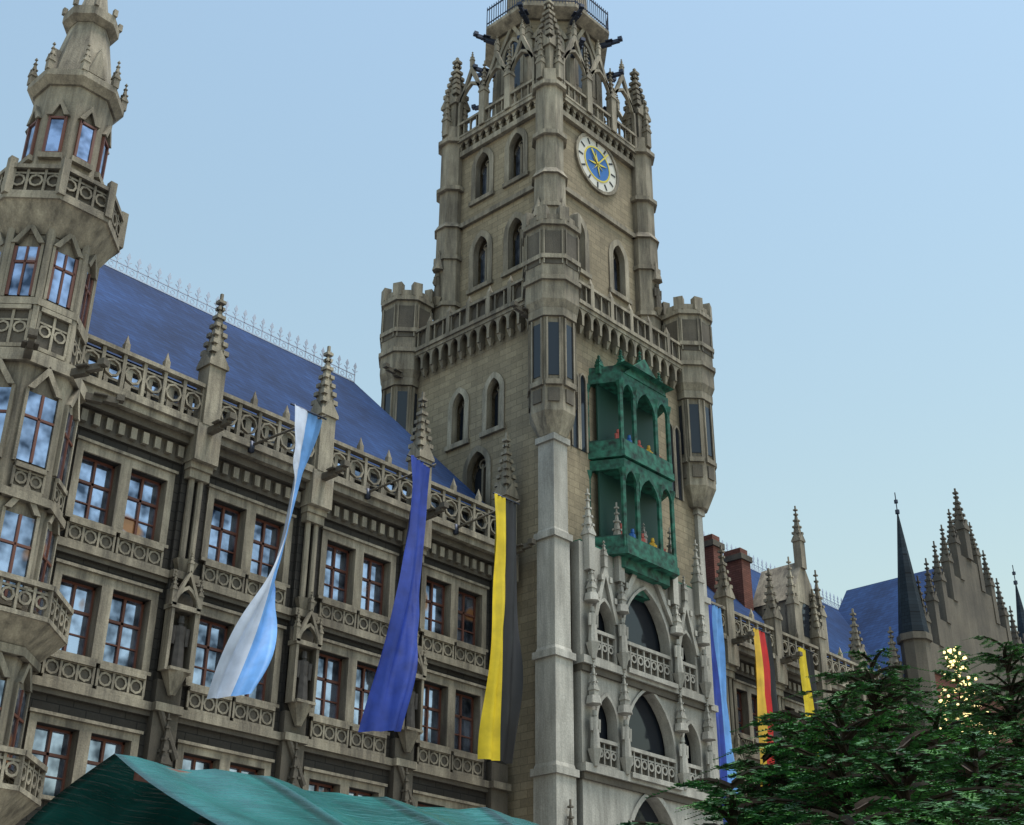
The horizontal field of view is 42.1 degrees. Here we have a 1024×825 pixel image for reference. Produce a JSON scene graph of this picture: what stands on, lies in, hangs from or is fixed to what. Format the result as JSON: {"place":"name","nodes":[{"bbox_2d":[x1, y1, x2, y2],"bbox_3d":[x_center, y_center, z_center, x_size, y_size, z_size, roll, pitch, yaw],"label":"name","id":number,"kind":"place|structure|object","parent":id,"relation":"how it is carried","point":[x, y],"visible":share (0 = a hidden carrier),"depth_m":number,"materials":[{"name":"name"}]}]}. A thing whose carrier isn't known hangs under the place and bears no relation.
{"place":"outdoors","nodes":[
{"label":"outdoors","id":0,"kind":"place"},
{"bbox_2d":[16,252,535,824],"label":"building","id":1,"kind":"structure","parent":0,"point":[176,502],"depth_m":58.01,"materials":[{"name":"beige stone"}]},
{"bbox_2d":[0,0,128,824],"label":"turret","id":2,"kind":"object","parent":1,"relation":"attached to","point":[63,221],"visible":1,"depth_m":50.35,"materials":[{"name":"beige stone"}]},
{"bbox_2d":[0,0,1023,630],"label":"sky","id":3,"kind":"structure","parent":0,"point":[840,182],"materials":[{"name":"blue"}]},
{"bbox_2d":[378,0,722,824],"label":"clock tower","id":4,"kind":"structure","parent":0,"point":[556,338],"depth_m":76.21,"materials":[{"name":"beige stone"}]},
{"bbox_2d":[703,488,1023,796],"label":"building","id":5,"kind":"structure","parent":0,"point":[918,620],"depth_m":98.11,"materials":[{"name":"beige stone"}]},
{"bbox_2d":[207,403,817,823],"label":"flags","id":6,"kind":"object","parent":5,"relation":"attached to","point":[245,657],"visible":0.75,"depth_m":60.81,"materials":[{"name":"multicoloured fabric"}]},
{"label":"ground","id":7,"kind":"structure","parent":0,"visible":0},
{"bbox_2d":[25,754,538,824],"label":"canopy roof","id":8,"kind":"structure","parent":7,"relation":"on","point":[116,789],"depth_m":9.29,"materials":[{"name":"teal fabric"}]},
{"bbox_2d":[617,764,819,824],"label":"fir tree","id":9,"kind":"object","parent":7,"relation":"on","point":[722,789],"visible":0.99,"depth_m":11.34,"materials":[{"name":"green plant"}]},
{"bbox_2d":[681,738,837,824],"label":"fir tree","id":10,"kind":"object","parent":7,"relation":"on","point":[748,764],"visible":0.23,"depth_m":15.33,"materials":[{"name":"green plant"}]},
{"bbox_2d":[674,707,937,824],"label":"fir tree","id":11,"kind":"object","parent":7,"relation":"on","point":[789,733],"visible":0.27,"depth_m":15.29,"materials":[{"name":"green plant"}]},
{"bbox_2d":[704,681,1004,824],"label":"fir tree","id":12,"kind":"object","parent":7,"relation":"on","point":[829,727],"visible":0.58,"depth_m":11.91,"materials":[{"name":"green plant"}]},
{"bbox_2d":[763,795,951,824],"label":"fir tree","id":13,"kind":"object","parent":7,"relation":"on","point":[864,805],"visible":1,"depth_m":9.32,"materials":[{"name":"green plant"}]},
{"bbox_2d":[745,647,1012,800],"bbox_3d":[5.345,6.902,17.645,6.921,7.681,7.208,8,-28,-15],"label":"fir tree","id":14,"kind":"object","parent":7,"relation":"on","point":[889,682],"visible":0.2,"depth_m":19.02,"materials":[{"name":"green plant"}]},
{"bbox_2d":[785,727,1023,824],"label":"fir tree","id":15,"kind":"object","parent":7,"relation":"on","point":[937,800],"visible":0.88,"depth_m":10.39,"materials":[{"name":"green plant"}]},
{"bbox_2d":[842,729,1023,824],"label":"fir tree","id":16,"kind":"object","parent":7,"relation":"on","point":[971,775],"visible":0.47,"depth_m":12.67,"materials":[{"name":"green plant"}]},
{"bbox_2d":[862,703,1023,820],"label":"fir tree","id":17,"kind":"object","parent":7,"relation":"on","point":[950,726],"visible":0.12,"depth_m":15.62,"materials":[{"name":"green plant"}]},
{"bbox_2d":[926,645,996,780],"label":"christmas tree","id":18,"kind":"object","parent":7,"relation":"on","point":[953,660],"visible":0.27,"depth_m":70.95,"materials":[{"name":"green plant"}]},
{"bbox_2d":[933,635,1023,820],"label":"fir tree","id":19,"kind":"object","parent":7,"relation":"on","point":[1007,715],"visible":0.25,"depth_m":25.29,"materials":[{"name":"green plant"}]},
{"bbox_2d":[984,725,1023,822],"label":"fir tree","id":20,"kind":"object","parent":7,"relation":"on","point":[1020,777],"visible":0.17,"depth_m":17.53,"materials":[{"name":"green plant"}]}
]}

